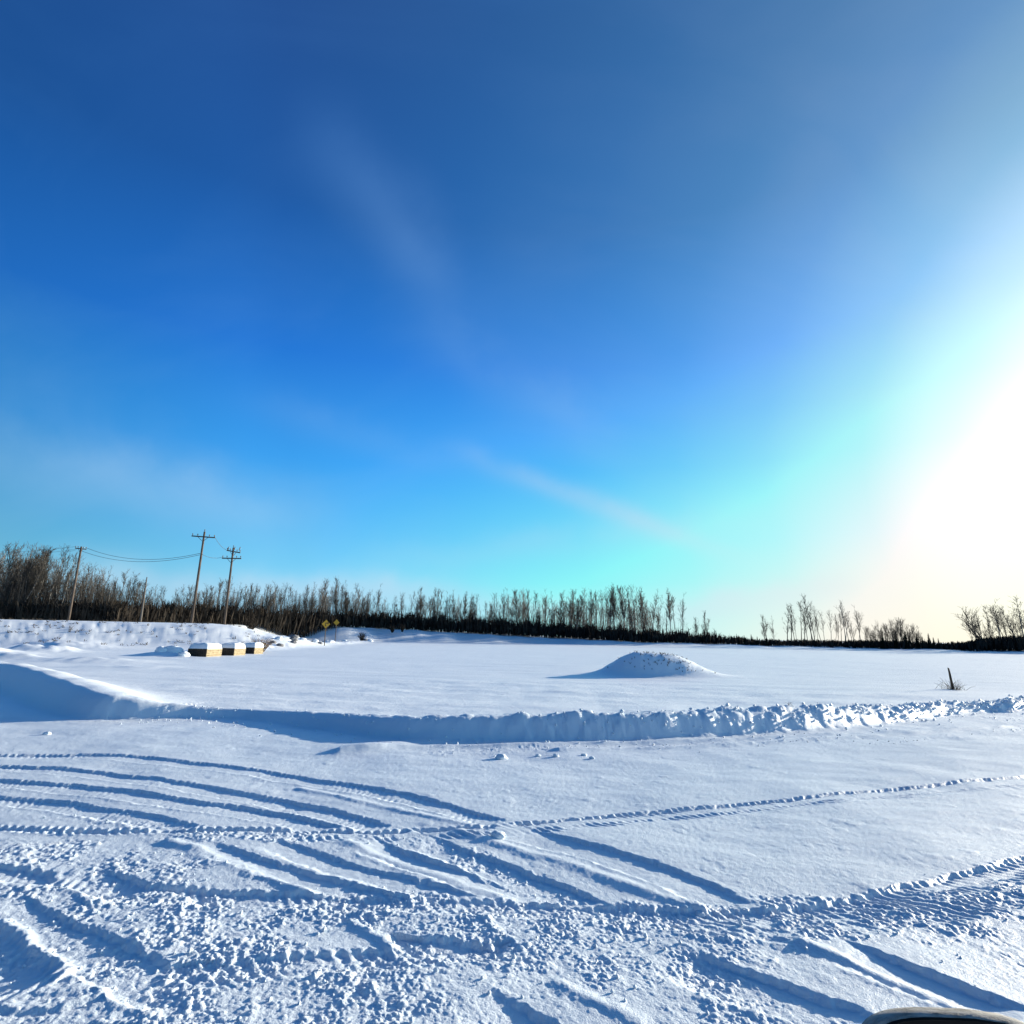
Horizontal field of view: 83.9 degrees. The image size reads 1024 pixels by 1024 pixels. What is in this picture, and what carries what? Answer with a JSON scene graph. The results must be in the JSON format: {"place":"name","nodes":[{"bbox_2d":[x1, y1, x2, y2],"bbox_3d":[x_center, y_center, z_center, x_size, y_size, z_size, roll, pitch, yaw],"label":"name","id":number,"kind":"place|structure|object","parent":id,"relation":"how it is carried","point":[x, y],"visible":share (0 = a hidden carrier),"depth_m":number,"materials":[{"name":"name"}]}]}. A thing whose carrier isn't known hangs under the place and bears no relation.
{"place":"outdoors","nodes":[
{"label":"outdoors","id":0,"kind":"place"},
{"bbox_2d":[250,637,273,651],"bbox_3d":[-23.444,12.366,53.358,2.029,1.487,2.169,-11,-17,43],"label":"dry bush","id":1,"kind":"object","parent":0,"point":[266,644],"visible":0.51,"depth_m":53.34,"materials":[{"name":"brown plant"}]},
{"bbox_2d":[0,619,1023,1023],"bbox_3d":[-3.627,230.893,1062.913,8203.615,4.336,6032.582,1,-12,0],"label":"ground","id":2,"kind":"structure","parent":0,"point":[850,825],"depth_m":5.11,"materials":[{"name":"white snow"}]},
{"bbox_2d":[3,542,24,583],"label":"bare tree","id":3,"kind":"object","parent":2,"relation":"on","point":[21,548],"visible":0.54,"depth_m":96.53,"materials":[{"name":"brown plant"}]},
{"bbox_2d":[0,541,35,604],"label":"bare tree","id":4,"kind":"object","parent":2,"relation":"on","point":[11,565],"visible":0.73,"depth_m":94.41,"materials":[{"name":"brown plant"}]},
{"bbox_2d":[7,546,33,599],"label":"bare tree","id":5,"kind":"object","parent":2,"relation":"on","point":[18,573],"visible":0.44,"depth_m":95.20,"materials":[{"name":"brown plant"}]},
{"bbox_2d":[16,551,51,601],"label":"bare tree","id":6,"kind":"object","parent":2,"relation":"on","point":[38,557],"visible":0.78,"depth_m":94.12,"materials":[{"name":"brown plant"}]},
{"bbox_2d":[21,560,47,601],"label":"bare tree","id":7,"kind":"object","parent":2,"relation":"on","point":[29,579],"visible":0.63,"depth_m":93.90,"materials":[{"name":"brown plant"}]},
{"bbox_2d":[16,546,59,600],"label":"bare tree","id":8,"kind":"object","parent":2,"relation":"on","point":[30,565],"visible":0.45,"depth_m":97.03,"materials":[{"name":"brown plant"}]},
{"bbox_2d":[28,559,51,603],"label":"bare tree","id":9,"kind":"object","parent":2,"relation":"on","point":[38,581],"visible":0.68,"depth_m":95.03,"materials":[{"name":"brown plant"}]},
{"bbox_2d":[40,547,55,596],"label":"bare tree","id":10,"kind":"object","parent":2,"relation":"on","point":[50,559],"visible":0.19,"depth_m":103.45,"materials":[{"name":"brown plant"}]},
{"bbox_2d":[42,569,65,599],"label":"bare tree","id":11,"kind":"object","parent":2,"relation":"on","point":[51,584],"visible":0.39,"depth_m":98.65,"materials":[{"name":"brown plant"}]},
{"bbox_2d":[52,553,71,594],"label":"bare tree","id":12,"kind":"object","parent":2,"relation":"on","point":[63,565],"visible":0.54,"depth_m":102.68,"materials":[{"name":"brown plant"}]},
{"bbox_2d":[49,544,75,598],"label":"bare tree","id":13,"kind":"object","parent":2,"relation":"on","point":[53,584],"visible":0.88,"depth_m":96.36,"materials":[{"name":"brown plant"}]},
{"bbox_2d":[58,567,76,602],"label":"bare tree","id":14,"kind":"object","parent":2,"relation":"on","point":[68,584],"visible":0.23,"depth_m":99.15,"materials":[{"name":"brown plant"}]},
{"bbox_2d":[53,553,82,602],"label":"bare tree","id":15,"kind":"object","parent":2,"relation":"on","point":[64,584],"visible":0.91,"depth_m":95.71,"materials":[{"name":"brown plant"}]},
{"bbox_2d":[67,546,86,619],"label":"utility pole","id":16,"kind":"object","parent":2,"relation":"on","point":[73,591],"visible":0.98,"depth_m":89.35,"materials":[{"name":"brown wood"}]},
{"bbox_2d":[76,566,92,602],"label":"bare tree","id":17,"kind":"object","parent":2,"relation":"on","point":[85,582],"visible":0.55,"depth_m":100.61,"materials":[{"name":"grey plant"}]},
{"bbox_2d":[92,576,107,602],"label":"bare tree","id":18,"kind":"object","parent":2,"relation":"on","point":[97,582],"visible":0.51,"depth_m":101.10,"materials":[{"name":"brown plant"}]},
{"bbox_2d":[96,570,105,600],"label":"bare tree","id":19,"kind":"object","parent":2,"relation":"on","point":[102,579],"visible":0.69,"depth_m":98.51,"materials":[{"name":"brown plant"}]},
{"bbox_2d":[119,571,127,600],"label":"bare tree","id":20,"kind":"object","parent":2,"relation":"on","point":[124,575],"visible":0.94,"depth_m":101.90,"materials":[{"name":"brown plant"}]},
{"bbox_2d":[116,578,131,603],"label":"bare tree","id":21,"kind":"object","parent":2,"relation":"on","point":[128,587],"visible":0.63,"depth_m":102.23,"materials":[{"name":"brown plant"}]},
{"bbox_2d":[0,617,257,645],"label":"bank weeds","id":22,"kind":"object","parent":2,"relation":"on","point":[106,631],"visible":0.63,"depth_m":62.60,"materials":[{"name":"brown plant"}]},
{"bbox_2d":[126,572,142,601],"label":"bare tree","id":23,"kind":"object","parent":2,"relation":"on","point":[134,586],"visible":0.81,"depth_m":105.69,"materials":[{"name":"brown plant"}]},
{"bbox_2d":[129,582,142,605],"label":"bare tree","id":24,"kind":"object","parent":2,"relation":"on","point":[137,592],"visible":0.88,"depth_m":104.37,"materials":[{"name":"brown plant"}]},
{"bbox_2d":[139,577,146,621],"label":"utility pole","id":25,"kind":"object","parent":2,"relation":"on","point":[141,613],"visible":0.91,"depth_m":90.69,"materials":[{"name":"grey wood"}]},
{"bbox_2d":[154,646,166,651],"bbox_3d":[-25.574,10.074,41.570,0.849,0.577,0.787,8,-14,-28],"label":"snow lump","id":26,"kind":"object","parent":2,"relation":"on","point":[161,649],"visible":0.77,"depth_m":41.36,"materials":[{"name":"white snow"}]},
{"bbox_2d":[165,645,183,652],"bbox_3d":[-24.828,10.229,41.852,1.238,0.846,1.135,-8,-15,36],"label":"snow lump","id":27,"kind":"object","parent":2,"relation":"on","point":[175,649],"visible":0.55,"depth_m":41.60,"materials":[{"name":"white snow"}]},
{"bbox_2d":[173,593,182,620],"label":"bare tree","id":28,"kind":"object","parent":2,"relation":"on","point":[178,601],"visible":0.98,"depth_m":108.36,"materials":[{"name":"brown plant"}]},
{"bbox_2d":[178,651,189,655],"bbox_3d":[-23.323,10.146,40.529,0.769,0.493,0.769,12,-16,-40],"label":"snow lump","id":29,"kind":"object","parent":2,"relation":"on","point":[183,653],"visible":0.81,"depth_m":40.35,"materials":[{"name":"white snow"}]},
{"bbox_2d":[185,585,199,608],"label":"bare tree","id":30,"kind":"object","parent":2,"relation":"on","point":[189,599],"visible":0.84,"depth_m":113.54,"materials":[{"name":"brown plant"}]},
{"bbox_2d":[190,530,214,622],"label":"utility pole","id":31,"kind":"object","parent":2,"relation":"on","point":[196,586],"visible":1,"depth_m":75.76,"materials":[{"name":"brown wood"}]},
{"bbox_2d":[188,642,221,656],"bbox_3d":[-22.787,10.230,42.380,1.575,1.057,1.848,-1,-12,8],"label":"timber block","id":32,"kind":"object","parent":2,"relation":"on","point":[202,649],"depth_m":41.65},
{"bbox_2d":[201,586,214,614],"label":"bare tree","id":33,"kind":"object","parent":2,"relation":"on","point":[211,599],"visible":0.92,"depth_m":118.30,"materials":[{"name":"brown plant"}]},
{"bbox_2d":[222,545,240,623],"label":"utility pole","id":34,"kind":"object","parent":2,"relation":"on","point":[228,588],"visible":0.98,"depth_m":78.68,"materials":[{"name":"brown wood"}]},
{"bbox_2d":[220,642,245,655],"bbox_3d":[-21.970,10.774,44.898,1.312,1.041,1.489,-1,-12,10],"label":"timber block","id":35,"kind":"object","parent":2,"relation":"on","point":[234,648],"depth_m":44.34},
{"bbox_2d":[242,583,252,624],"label":"bare tree","id":36,"kind":"object","parent":2,"relation":"on","point":[251,591],"visible":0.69,"depth_m":132.77,"materials":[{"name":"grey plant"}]},
{"bbox_2d":[243,618,257,629],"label":"shrub","id":37,"kind":"object","parent":2,"relation":"on","point":[250,624],"visible":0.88,"depth_m":80.06,"materials":[{"name":"brown plant"}]},
{"bbox_2d":[244,642,263,653],"bbox_3d":[-22.107,11.645,48.782,1.102,1.024,1.284,-2,-13,12],"label":"timber block","id":38,"kind":"object","parent":2,"relation":"on","point":[254,647],"depth_m":48.32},
{"bbox_2d":[264,584,277,610],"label":"bare tree","id":39,"kind":"object","parent":2,"relation":"on","point":[268,587],"visible":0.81,"depth_m":132.75,"materials":[{"name":"brown plant"}]},
{"bbox_2d":[271,580,280,631],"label":"bare tree","id":40,"kind":"object","parent":2,"relation":"on","point":[275,599],"visible":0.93,"depth_m":132.58,"materials":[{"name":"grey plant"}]},
{"bbox_2d":[271,585,284,609],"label":"bare tree","id":41,"kind":"object","parent":2,"relation":"on","point":[276,597],"visible":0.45,"depth_m":140.30,"materials":[{"name":"brown plant"}]},
{"bbox_2d":[301,584,317,616],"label":"bare tree","id":42,"kind":"object","parent":2,"relation":"on","point":[306,602],"visible":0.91,"depth_m":140.07,"materials":[{"name":"brown plant"}]},
{"bbox_2d":[322,620,329,645],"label":"road sign","id":43,"kind":"object","parent":2,"relation":"on","point":[326,623],"visible":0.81,"depth_m":77.41,"materials":[{"name":"yellow metal"}]},
{"bbox_2d":[0,542,652,638],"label":"distant wood","id":44,"kind":"object","parent":2,"relation":"on","point":[330,603],"visible":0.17,"depth_m":169.23,"materials":[{"name":"brown plant"}]},
{"bbox_2d":[331,578,339,613],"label":"bare tree","id":45,"kind":"object","parent":2,"relation":"on","point":[335,593],"visible":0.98,"depth_m":150.60,"materials":[{"name":"brown plant"}]},
{"bbox_2d":[333,583,343,614],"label":"bare tree","id":46,"kind":"object","parent":2,"relation":"on","point":[335,605],"visible":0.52,"depth_m":153.35,"materials":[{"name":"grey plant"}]},
{"bbox_2d":[0,558,687,642],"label":"saplings","id":47,"kind":"object","parent":2,"relation":"on","point":[59,594],"visible":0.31,"depth_m":98.20,"materials":[{"name":"brown plant"}]},
{"bbox_2d":[339,585,350,612],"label":"bare tree","id":48,"kind":"object","parent":2,"relation":"on","point":[344,596],"visible":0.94,"depth_m":153.17,"materials":[{"name":"brown plant"}]},
{"bbox_2d":[360,592,370,616],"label":"bare tree","id":49,"kind":"object","parent":2,"relation":"on","point":[367,608],"visible":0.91,"depth_m":153.89,"materials":[{"name":"brown plant"}]},
{"bbox_2d":[418,597,428,616],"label":"bare tree","id":50,"kind":"object","parent":2,"relation":"on","point":[421,603],"visible":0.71,"depth_m":162.44,"materials":[{"name":"brown plant"}]},
{"bbox_2d":[429,589,441,613],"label":"bare tree","id":51,"kind":"object","parent":2,"relation":"on","point":[437,603],"visible":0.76,"depth_m":161.81,"materials":[{"name":"brown plant"}]},
{"bbox_2d":[461,594,467,632],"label":"bare tree","id":52,"kind":"object","parent":2,"relation":"on","point":[465,603],"visible":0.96,"depth_m":162.98,"materials":[{"name":"brown plant"}]},
{"bbox_2d":[467,596,476,616],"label":"bare tree","id":53,"kind":"object","parent":2,"relation":"on","point":[471,602],"visible":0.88,"depth_m":160.65,"materials":[{"name":"brown plant"}]},
{"bbox_2d":[490,830,504,838],"bbox_3d":[-0.131,2.952,5.195,0.141,0.080,0.107,1,-12,0],"label":"snow chunk","id":54,"kind":"object","parent":2,"relation":"on","point":[496,834],"visible":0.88,"depth_m":5.17,"materials":[{"name":"white snow"}]},
{"bbox_2d":[495,754,507,759],"bbox_3d":[-0.164,3.703,8.594,0.188,0.111,0.148,-4,-13,20],"label":"snow chunk","id":55,"kind":"object","parent":2,"relation":"on","point":[501,757],"visible":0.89,"depth_m":8.55,"materials":[{"name":"white snow"}]},
{"bbox_2d":[0,661,1023,739],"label":"snow bank","id":56,"kind":"structure","parent":2,"relation":"on","point":[60,692],"depth_m":11.61,"materials":[{"name":"white snow"}]},
{"bbox_2d":[0,592,1023,651],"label":"brushwood","id":57,"kind":"object","parent":2,"relation":"on","point":[167,611],"visible":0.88,"depth_m":132.87,"materials":[{"name":"brown plant"}]},
{"bbox_2d":[0,694,1023,1023],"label":"snow crumbs","id":58,"kind":"object","parent":2,"relation":"on","point":[740,922],"visible":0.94,"depth_m":4.21,"materials":[{"name":"white snow"}]},
{"bbox_2d":[507,590,517,635],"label":"bare tree","id":59,"kind":"object","parent":2,"relation":"on","point":[512,614],"visible":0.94,"depth_m":159.28,"materials":[{"name":"brown plant"}]},
{"bbox_2d":[513,588,520,620],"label":"bare tree","id":60,"kind":"object","parent":2,"relation":"on","point":[516,614],"visible":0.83,"depth_m":167.55,"materials":[{"name":"brown plant"}]},
{"bbox_2d":[566,589,575,623],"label":"bare tree","id":61,"kind":"object","parent":2,"relation":"on","point":[571,605],"visible":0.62,"depth_m":165.64,"materials":[{"name":"brown plant"}]},
{"bbox_2d":[572,599,580,629],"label":"bare tree","id":62,"kind":"object","parent":2,"relation":"on","point":[576,614],"visible":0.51,"depth_m":163.13,"materials":[{"name":"brown plant"}]},
{"bbox_2d":[571,590,583,627],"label":"bare tree","id":63,"kind":"object","parent":2,"relation":"on","point":[578,615],"visible":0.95,"depth_m":159.45,"materials":[{"name":"brown plant"}]},
{"bbox_2d":[586,591,596,639],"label":"bare tree","id":64,"kind":"object","parent":2,"relation":"on","point":[591,607],"visible":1,"depth_m":159.76,"materials":[{"name":"brown plant"}]},
{"bbox_2d":[604,588,617,628],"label":"bare tree","id":65,"kind":"object","parent":2,"relation":"on","point":[610,616],"visible":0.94,"depth_m":152.69,"materials":[{"name":"brown plant"}]},
{"bbox_2d":[609,584,619,628],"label":"bare tree","id":66,"kind":"object","parent":2,"relation":"on","point":[613,611],"visible":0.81,"depth_m":155.03,"materials":[{"name":"brown plant"}]},
{"bbox_2d":[610,585,626,627],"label":"bare tree","id":67,"kind":"object","parent":2,"relation":"on","point":[620,589],"visible":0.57,"depth_m":156.57,"materials":[{"name":"brown plant"}]},
{"bbox_2d":[619,585,626,640],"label":"bare tree","id":68,"kind":"object","parent":2,"relation":"on","point":[624,609],"visible":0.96,"depth_m":150.60,"materials":[{"name":"brown plant"}]},
{"bbox_2d":[624,585,634,628],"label":"bare tree","id":69,"kind":"object","parent":2,"relation":"on","point":[630,619],"visible":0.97,"depth_m":150.88,"materials":[{"name":"brown plant"}]},
{"bbox_2d":[629,586,637,641],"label":"bare tree","id":70,"kind":"object","parent":2,"relation":"on","point":[633,604],"visible":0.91,"depth_m":156.34,"materials":[{"name":"brown plant"}]},
{"bbox_2d":[627,590,641,629],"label":"bare tree","id":71,"kind":"object","parent":2,"relation":"on","point":[636,612],"visible":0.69,"depth_m":158.24,"materials":[{"name":"brown plant"}]},
{"bbox_2d":[635,587,645,630],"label":"bare tree","id":72,"kind":"object","parent":2,"relation":"on","point":[639,600],"visible":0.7,"depth_m":157.42,"materials":[{"name":"brown plant"}]},
{"bbox_2d":[650,594,657,622],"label":"bare tree","id":73,"kind":"object","parent":2,"relation":"on","point":[652,609],"visible":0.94,"depth_m":149.36,"materials":[{"name":"brown plant"}]},
{"bbox_2d":[652,599,662,642],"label":"bare tree","id":74,"kind":"object","parent":2,"relation":"on","point":[658,620],"visible":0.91,"depth_m":151.31,"materials":[{"name":"brown plant"}]},
{"bbox_2d":[584,652,737,678],"bbox_3d":[7.311,7.494,28.179,7.589,1.111,4.519,1,-12,0],"label":"snow mound","id":75,"kind":"object","parent":2,"relation":"on","point":[622,666],"visible":0.99,"depth_m":27.09,"materials":[{"name":"white snow"}]},
{"bbox_2d":[607,651,714,672],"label":"mound grass","id":76,"kind":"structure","parent":75,"relation":"on","point":[663,660],"depth_m":27.49,"materials":[{"name":"brown plant"}]},
{"bbox_2d":[664,587,674,634],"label":"bare tree","id":77,"kind":"object","parent":2,"relation":"on","point":[668,608],"visible":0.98,"depth_m":147.74,"materials":[{"name":"brown plant"}]},
{"bbox_2d":[670,596,675,628],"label":"bare tree","id":78,"kind":"object","parent":2,"relation":"on","point":[672,603],"visible":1,"depth_m":147.27,"materials":[{"name":"brown plant"}]},
{"bbox_2d":[678,594,686,633],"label":"bare tree","id":79,"kind":"object","parent":2,"relation":"on","point":[682,611],"visible":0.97,"depth_m":146.15,"materials":[{"name":"brown plant"}]},
{"bbox_2d":[695,910,704,917],"bbox_3d":[1.279,2.736,3.867,0.080,0.049,0.064,1,-12,0],"label":"snow chunk","id":80,"kind":"object","parent":2,"relation":"on","point":[700,914],"visible":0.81,"depth_m":3.85,"materials":[{"name":"white snow"}]},
{"bbox_2d":[701,612,709,634],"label":"bare tree","id":81,"kind":"object","parent":2,"relation":"on","point":[705,627],"visible":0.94,"depth_m":144.07,"materials":[{"name":"brown plant"}]},
{"bbox_2d":[761,616,769,638],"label":"bare tree","id":82,"kind":"object","parent":2,"relation":"on","point":[764,630],"visible":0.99,"depth_m":140.61,"materials":[{"name":"brown plant"}]},
{"bbox_2d":[782,604,790,640],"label":"bare tree","id":83,"kind":"object","parent":2,"relation":"on","point":[788,621],"visible":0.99,"depth_m":138.36,"materials":[{"name":"brown plant"}]},
{"bbox_2d":[801,593,812,640],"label":"bare tree","id":84,"kind":"object","parent":2,"relation":"on","point":[807,616],"visible":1,"depth_m":136.12,"materials":[{"name":"brown plant"}]},
{"bbox_2d":[835,600,849,640],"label":"bare tree","id":85,"kind":"object","parent":2,"relation":"on","point":[843,624],"visible":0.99,"depth_m":129.66,"materials":[{"name":"brown plant"}]},
{"bbox_2d":[853,605,863,640],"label":"bare tree","id":86,"kind":"object","parent":2,"relation":"on","point":[857,620],"visible":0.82,"depth_m":132.87,"materials":[{"name":"brown plant"}]},
{"bbox_2d":[876,621,884,640],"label":"bare tree","id":87,"kind":"object","parent":2,"relation":"on","point":[880,633],"visible":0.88,"depth_m":127.00,"materials":[{"name":"brown plant"}]},
{"bbox_2d":[886,621,897,641],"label":"bare tree","id":88,"kind":"object","parent":2,"relation":"on","point":[893,632],"visible":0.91,"depth_m":124.32,"materials":[{"name":"brown plant"}]},
{"bbox_2d":[889,617,905,647],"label":"bare tree","id":89,"kind":"object","parent":2,"relation":"on","point":[896,628],"visible":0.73,"depth_m":125.20,"materials":[{"name":"brown plant"}]},
{"bbox_2d":[892,618,912,641],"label":"bare tree","id":90,"kind":"object","parent":2,"relation":"on","point":[900,628],"visible":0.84,"depth_m":123.95,"materials":[{"name":"brown plant"}]},
{"bbox_2d":[914,633,919,648],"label":"spruce tree","id":91,"kind":"object","parent":2,"relation":"on","point":[917,643],"visible":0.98,"depth_m":119.72,"materials":[{"name":"grey plant"}]},
{"bbox_2d":[936,668,967,689],"bbox_3d":[17.456,6.674,22.663,1.322,0.947,0.892,5,-13,-17],"label":"dead stump","id":92,"kind":"object","parent":2,"relation":"on","point":[951,687],"visible":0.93,"depth_m":22.59,"materials":[{"name":"brown wood"}]},
{"bbox_2d":[951,606,999,639],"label":"bare tree","id":93,"kind":"object","parent":2,"relation":"on","point":[973,628],"visible":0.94,"depth_m":117.14,"materials":[{"name":"brown plant"}]},
{"bbox_2d":[986,606,1003,634],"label":"bare tree","id":94,"kind":"object","parent":2,"relation":"on","point":[996,620],"visible":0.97,"depth_m":113.93,"materials":[{"name":"brown plant"}]},
{"bbox_2d":[987,598,1006,649],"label":"bare tree","id":95,"kind":"object","parent":2,"relation":"on","point":[995,615],"visible":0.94,"depth_m":114.64,"materials":[{"name":"brown plant"}]},
{"bbox_2d":[998,607,1017,637],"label":"bare tree","id":96,"kind":"object","parent":2,"relation":"on","point":[1006,618],"visible":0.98,"depth_m":113.21,"materials":[{"name":"brown plant"}]},
{"bbox_2d":[1007,606,1022,636],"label":"bare tree","id":97,"kind":"object","parent":2,"relation":"on","point":[1015,624],"visible":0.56,"depth_m":124.33,"materials":[{"name":"brown plant"}]},
{"bbox_2d":[1007,595,1023,635],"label":"bare tree","id":98,"kind":"object","parent":2,"relation":"on","point":[1020,622],"visible":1,"depth_m":112.71,"materials":[{"name":"brown plant"}]},
{"bbox_2d":[0,0,1023,642],"label":"sky","id":99,"kind":"structure","parent":0,"point":[719,304],"materials":[{"name":"blue"}]},
{"bbox_2d":[862,1007,1023,1023],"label":"wing mirror","id":100,"kind":"object","parent":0,"point":[920,1015],"visible":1,"depth_m":0.82,"materials":[{"name":"plastic"}]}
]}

